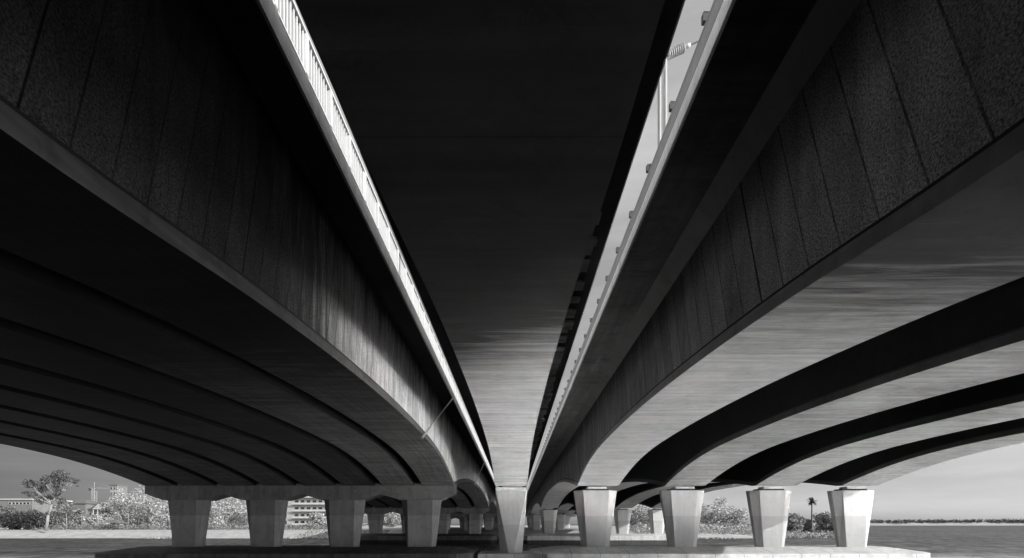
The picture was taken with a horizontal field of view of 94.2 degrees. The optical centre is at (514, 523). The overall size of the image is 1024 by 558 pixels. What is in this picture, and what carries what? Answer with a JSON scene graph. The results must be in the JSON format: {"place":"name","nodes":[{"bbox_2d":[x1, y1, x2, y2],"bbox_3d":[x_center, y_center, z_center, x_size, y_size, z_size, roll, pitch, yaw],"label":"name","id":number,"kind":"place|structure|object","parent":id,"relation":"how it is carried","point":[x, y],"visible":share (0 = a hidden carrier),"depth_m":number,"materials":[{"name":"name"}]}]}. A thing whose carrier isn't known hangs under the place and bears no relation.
{"place":"outdoors","nodes":[
{"label":"outdoors","id":0,"kind":"place"},
{"bbox_2d":[67,500,97,513],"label":"brick building","id":1,"kind":"structure","parent":0,"point":[84,505],"depth_m":215.46,"materials":[{"name":"grey"}]},
{"bbox_2d":[0,525,789,537],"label":"beach","id":2,"kind":"structure","parent":0,"point":[93,533],"depth_m":140.82,"materials":[{"name":"grey sand"}]},
{"bbox_2d":[0,505,18,521],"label":"bushy tree","id":3,"kind":"object","parent":2,"relation":"on","point":[9,509],"visible":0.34,"depth_m":204.18,"materials":[{"name":"grey plant"}]},
{"bbox_2d":[0,513,21,529],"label":"bushy tree","id":4,"kind":"object","parent":2,"relation":"on","point":[6,519],"visible":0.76,"depth_m":148.69,"materials":[{"name":"grey plant"}]},
{"bbox_2d":[11,509,45,529],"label":"bushy tree","id":5,"kind":"object","parent":2,"relation":"on","point":[31,522],"visible":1,"depth_m":149.27,"materials":[{"name":"black plant"}]},
{"bbox_2d":[0,499,72,526],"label":"warehouse","id":6,"kind":"structure","parent":2,"relation":"on","point":[25,505],"depth_m":230.00,"materials":[{"name":"grey metal"}]},
{"bbox_2d":[35,511,55,528],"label":"bushy tree","id":7,"kind":"object","parent":2,"relation":"on","point":[42,517],"visible":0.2,"depth_m":164.52,"materials":[{"name":"grey plant"}]},
{"bbox_2d":[21,470,80,530],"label":"gum tree","id":8,"kind":"object","parent":2,"relation":"on","point":[58,490],"visible":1,"depth_m":139.69,"materials":[{"name":"grey plant"}]},
{"bbox_2d":[48,501,78,528],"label":"bushy tree","id":9,"kind":"object","parent":2,"relation":"on","point":[59,518],"visible":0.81,"depth_m":159.08,"materials":[{"name":"grey plant"}]},
{"bbox_2d":[67,508,85,526],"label":"bushy tree","id":10,"kind":"object","parent":2,"relation":"on","point":[78,514],"visible":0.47,"depth_m":174.98,"materials":[{"name":"grey plant"}]},
{"bbox_2d":[63,513,93,527],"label":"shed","id":11,"kind":"structure","parent":2,"relation":"on","point":[87,515],"depth_m":184.70,"materials":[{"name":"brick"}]},
{"bbox_2d":[83,514,110,527],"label":"bushy tree","id":12,"kind":"object","parent":2,"relation":"on","point":[97,519],"visible":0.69,"depth_m":168.84,"materials":[{"name":"grey plant"}]},
{"bbox_2d":[89,482,109,500],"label":"tower crane","id":13,"kind":"object","parent":2,"relation":"on","point":[94,488],"visible":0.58,"depth_m":319.44,"materials":[{"name":"grey metal"}]},
{"bbox_2d":[99,502,119,526],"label":"leafy tree","id":14,"kind":"object","parent":2,"relation":"on","point":[104,506],"visible":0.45,"depth_m":190.43,"materials":[{"name":"grey plant"}]},
{"bbox_2d":[88,502,136,527],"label":"house","id":15,"kind":"structure","parent":2,"relation":"on","point":[94,509],"depth_m":200.00,"materials":[{"name":"white concrete"}]},
{"bbox_2d":[100,519,127,528],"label":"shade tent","id":16,"kind":"object","parent":2,"relation":"on","point":[114,521],"visible":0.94,"depth_m":148.64,"materials":[{"name":"fabric"}]},
{"bbox_2d":[109,484,127,503],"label":"tower building","id":17,"kind":"structure","parent":2,"relation":"on","point":[113,488],"depth_m":300.36,"materials":[{"name":"grey concrete"}]},
{"bbox_2d":[102,487,145,525],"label":"leafy tree","id":18,"kind":"object","parent":2,"relation":"on","point":[123,502],"visible":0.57,"depth_m":183.03,"materials":[{"name":"grey plant"}]},
{"bbox_2d":[118,504,154,528],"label":"leafy tree","id":19,"kind":"object","parent":2,"relation":"on","point":[136,518],"visible":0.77,"depth_m":166.77,"materials":[{"name":"grey plant"}]},
{"bbox_2d":[121,485,167,528],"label":"leafy tree","id":20,"kind":"object","parent":2,"relation":"on","point":[154,501],"visible":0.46,"depth_m":176.02,"materials":[{"name":"grey plant"}]},
{"bbox_2d":[142,536,171,538],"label":"rocks","id":21,"kind":"object","parent":2,"relation":"on","point":[163,537],"visible":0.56,"depth_m":130.36,"materials":[{"name":"grey stone"}]},
{"bbox_2d":[148,505,170,528],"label":"leafy tree","id":22,"kind":"object","parent":2,"relation":"on","point":[162,519],"visible":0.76,"depth_m":163.23,"materials":[{"name":"grey plant"}]},
{"bbox_2d":[161,502,168,514],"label":"leafy tree","id":23,"kind":"object","parent":2,"relation":"on","point":[166,507],"visible":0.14,"depth_m":167.65,"materials":[{"name":"grey plant"}]},
{"bbox_2d":[39,521,326,529],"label":"shrubbery","id":24,"kind":"object","parent":2,"relation":"on","point":[141,527],"visible":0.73,"depth_m":152.81,"materials":[{"name":"grey plant"}]},
{"bbox_2d":[208,497,233,528],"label":"leafy tree","id":25,"kind":"object","parent":2,"relation":"on","point":[213,518],"visible":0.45,"depth_m":164.66,"materials":[{"name":"grey plant"}]},
{"bbox_2d":[216,497,248,528],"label":"leafy tree","id":26,"kind":"object","parent":2,"relation":"on","point":[232,513],"visible":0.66,"depth_m":171.11,"materials":[{"name":"grey plant"}]},
{"bbox_2d":[236,505,247,523],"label":"leafy tree","id":27,"kind":"object","parent":2,"relation":"on","point":[244,512],"visible":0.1,"depth_m":167.28,"materials":[{"name":"grey plant"}]},
{"bbox_2d":[285,496,325,526],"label":"apartment building","id":28,"kind":"structure","parent":2,"relation":"on","point":[300,510],"depth_m":234.87,"materials":[{"name":"white concrete"}]},
{"bbox_2d":[308,512,326,527],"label":"leafy tree","id":29,"kind":"object","parent":2,"relation":"on","point":[316,520],"visible":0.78,"depth_m":168.49,"materials":[{"name":"grey plant"}]},
{"bbox_2d":[287,529,388,538],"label":"rocks","id":30,"kind":"object","parent":2,"relation":"on","point":[315,534],"visible":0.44,"depth_m":137.68,"materials":[{"name":"grey stone"}]},
{"bbox_2d":[383,512,400,526],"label":"leafy tree","id":31,"kind":"object","parent":2,"relation":"on","point":[393,521],"visible":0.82,"depth_m":238.46,"materials":[{"name":"grey plant"}]},
{"bbox_2d":[449,513,496,529],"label":"pier bent","id":32,"kind":"object","parent":2,"relation":"on","point":[488,518],"visible":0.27,"depth_m":147.12,"materials":[{"name":"grey concrete"}]},
{"bbox_2d":[451,516,497,527],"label":"pier bent","id":33,"kind":"object","parent":2,"relation":"on","point":[495,523],"visible":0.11,"depth_m":197.12,"materials":[{"name":"grey concrete"}]},
{"bbox_2d":[526,516,531,527],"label":"bridge pier","id":34,"kind":"structure","parent":2,"relation":"on","point":[529,523],"depth_m":197.00,"materials":[{"name":"concrete"}]},
{"bbox_2d":[531,514,540,529],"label":"bridge pier","id":35,"kind":"structure","parent":2,"relation":"on","point":[536,521],"depth_m":147.00,"materials":[{"name":"concrete"}]},
{"bbox_2d":[556,514,565,529],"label":"bridge pier","id":36,"kind":"structure","parent":2,"relation":"on","point":[560,521],"depth_m":147.00,"materials":[{"name":"concrete"}]},
{"bbox_2d":[564,516,570,527],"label":"bridge pier","id":37,"kind":"structure","parent":2,"relation":"on","point":[567,521],"depth_m":197.00,"materials":[{"name":"concrete"}]},
{"bbox_2d":[628,504,649,527],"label":"leafy tree","id":38,"kind":"object","parent":2,"relation":"on","point":[638,515],"visible":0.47,"depth_m":211.97,"materials":[{"name":"grey plant"}]},
{"bbox_2d":[700,497,727,524],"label":"leafy tree","id":39,"kind":"object","parent":2,"relation":"on","point":[709,518],"visible":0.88,"depth_m":157.95,"materials":[{"name":"grey plant"}]},
{"bbox_2d":[697,537,734,538],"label":"rocks","id":40,"kind":"object","parent":2,"relation":"on","point":[715,538],"visible":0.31,"depth_m":129.75,"materials":[{"name":"grey stone"}]},
{"bbox_2d":[714,506,748,526],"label":"leafy tree","id":41,"kind":"object","parent":2,"relation":"on","point":[736,520],"visible":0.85,"depth_m":156.43,"materials":[{"name":"grey plant"}]},
{"bbox_2d":[630,522,834,537],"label":"scrub","id":42,"kind":"object","parent":2,"relation":"on","point":[720,528],"visible":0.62,"depth_m":141.17,"materials":[{"name":"grey plant"}]},
{"bbox_2d":[786,513,803,533],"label":"round tree","id":43,"kind":"object","parent":2,"relation":"on","point":[794,526],"visible":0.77,"depth_m":188.68,"materials":[{"name":"grey plant"}]},
{"bbox_2d":[796,516,813,532],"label":"round tree","id":44,"kind":"object","parent":2,"relation":"on","point":[807,524],"visible":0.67,"depth_m":194.40,"materials":[{"name":"grey plant"}]},
{"bbox_2d":[813,511,831,532],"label":"round tree","id":45,"kind":"object","parent":2,"relation":"on","point":[822,520],"visible":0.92,"depth_m":188.70,"materials":[{"name":"grey plant"}]},
{"bbox_2d":[827,518,833,531],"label":"round tree","id":46,"kind":"object","parent":2,"relation":"on","point":[829,528],"visible":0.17,"depth_m":185.47,"materials":[{"name":"grey plant"}]},
{"bbox_2d":[0,524,1023,557],"bbox_3d":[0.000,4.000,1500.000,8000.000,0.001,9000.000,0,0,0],"label":"water","id":47,"kind":"structure","parent":0,"point":[970,541],"depth_m":102.96,"materials":[{"name":"white liquid"}]},
{"bbox_2d":[95,545,477,557],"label":"pier footing","id":48,"kind":"object","parent":47,"relation":"in","point":[313,551],"visible":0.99,"depth_m":37.83,"materials":[{"name":"grey concrete"}]},
{"bbox_2d":[145,483,456,546],"bbox_3d":[-18.070,-0.750,40.925,26.060,5.400,1.850,0,0,0],"label":"pier bent","id":49,"kind":"object","parent":48,"relation":"on","point":[190,508],"visible":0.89,"depth_m":40.12,"materials":[{"name":"grey concrete"}]},
{"bbox_2d":[0,0,497,512],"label":"road bridge","id":50,"kind":"structure","parent":49,"relation":"on","point":[204,278],"depth_m":10.45,"materials":[{"name":"concrete"}]},
{"bbox_2d":[360,533,497,544],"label":"pier footing","id":51,"kind":"object","parent":47,"relation":"in","point":[442,539],"visible":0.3,"depth_m":92.20,"materials":[{"name":"grey concrete"}]},
{"bbox_2d":[364,507,488,533],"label":"pier bent","id":52,"kind":"object","parent":51,"relation":"on","point":[375,516],"visible":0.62,"depth_m":95.12,"materials":[{"name":"grey concrete"}]},
{"bbox_2d":[478,551,530,557],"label":"pier footing","id":53,"kind":"object","parent":47,"relation":"in","point":[497,554],"visible":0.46,"depth_m":38.60,"materials":[{"name":"grey concrete"}]},
{"bbox_2d":[495,487,526,552],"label":"bridge pier","id":54,"kind":"structure","parent":53,"relation":"on","point":[511,505],"depth_m":40.00,"materials":[{"name":"grey concrete"}]},
{"bbox_2d":[295,0,684,486],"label":"rail bridge","id":55,"kind":"structure","parent":54,"relation":"on","point":[497,142],"depth_m":5.16,"materials":[{"name":"concrete"}]},
{"bbox_2d":[523,533,666,544],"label":"pier footing","id":56,"kind":"object","parent":47,"relation":"in","point":[574,539],"visible":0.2,"depth_m":92.20,"materials":[{"name":"grey concrete"}]},
{"bbox_2d":[529,545,929,557],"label":"pier footing","id":57,"kind":"object","parent":47,"relation":"in","point":[706,551],"visible":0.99,"depth_m":37.84,"materials":[{"name":"grey concrete"}]},
{"bbox_2d":[0,0,1023,523],"label":"sky","id":58,"kind":"structure","parent":0,"point":[989,484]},
{"bbox_2d":[539,508,557,533],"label":"bridge pier","id":59,"kind":"structure","parent":0,"point":[548,516],"depth_m":95.00,"materials":[{"name":"concrete"}]},
{"bbox_2d":[525,0,1023,516],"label":"road bridge","id":60,"kind":"structure","parent":59,"relation":"on","point":[815,274],"depth_m":10.91,"materials":[{"name":"concrete"}]},
{"bbox_2d":[658,41,697,144],"bbox_3d":[5.240,-12.990,12.900,2.840,8.000,0.400,0,0,0],"label":"street lamp","id":61,"kind":"object","parent":60,"relation":"on","point":[676,50],"visible":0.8,"depth_m":12.88,"materials":[{"name":"white metal"}]},
{"bbox_2d":[573,487,616,546],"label":"bridge pier","id":62,"kind":"structure","parent":0,"point":[595,506],"depth_m":40.00,"materials":[{"name":"concrete"}]},
{"bbox_2d":[614,508,631,533],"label":"bridge pier","id":63,"kind":"structure","parent":0,"point":[622,517],"depth_m":95.00,"materials":[{"name":"concrete"}]},
{"bbox_2d":[648,508,663,533],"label":"bridge pier","id":64,"kind":"structure","parent":0,"point":[656,519],"depth_m":95.00,"materials":[{"name":"concrete"}]},
{"bbox_2d":[659,487,703,546],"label":"bridge pier","id":65,"kind":"structure","parent":0,"point":[681,508],"depth_m":40.00,"materials":[{"name":"concrete"}]},
{"bbox_2d":[746,487,791,546],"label":"bridge pier","id":66,"kind":"structure","parent":0,"point":[768,507],"depth_m":40.00,"materials":[{"name":"concrete"}]},
{"bbox_2d":[807,497,817,528],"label":"palm tree","id":67,"kind":"object","parent":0,"point":[811,501],"visible":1,"depth_m":179.75,"materials":[{"name":"grey plant"}]},
{"bbox_2d":[827,487,873,546],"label":"bridge pier","id":68,"kind":"structure","parent":0,"point":[850,509],"depth_m":40.00,"materials":[{"name":"concrete"}]},
{"bbox_2d":[813,522,1023,524],"bbox_3d":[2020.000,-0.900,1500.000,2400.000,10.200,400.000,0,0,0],"label":"bank","id":69,"kind":"structure","parent":0,"point":[980,523],"depth_m":1326.08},
{"bbox_2d":[813,518,1023,523],"bbox_3d":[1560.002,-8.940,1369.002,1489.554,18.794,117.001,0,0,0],"label":"woodland","id":70,"kind":"object","parent":69,"relation":"on","point":[1002,520],"visible":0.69,"depth_m":1339.59,"materials":[{"name":"grey plant"}]}
]}

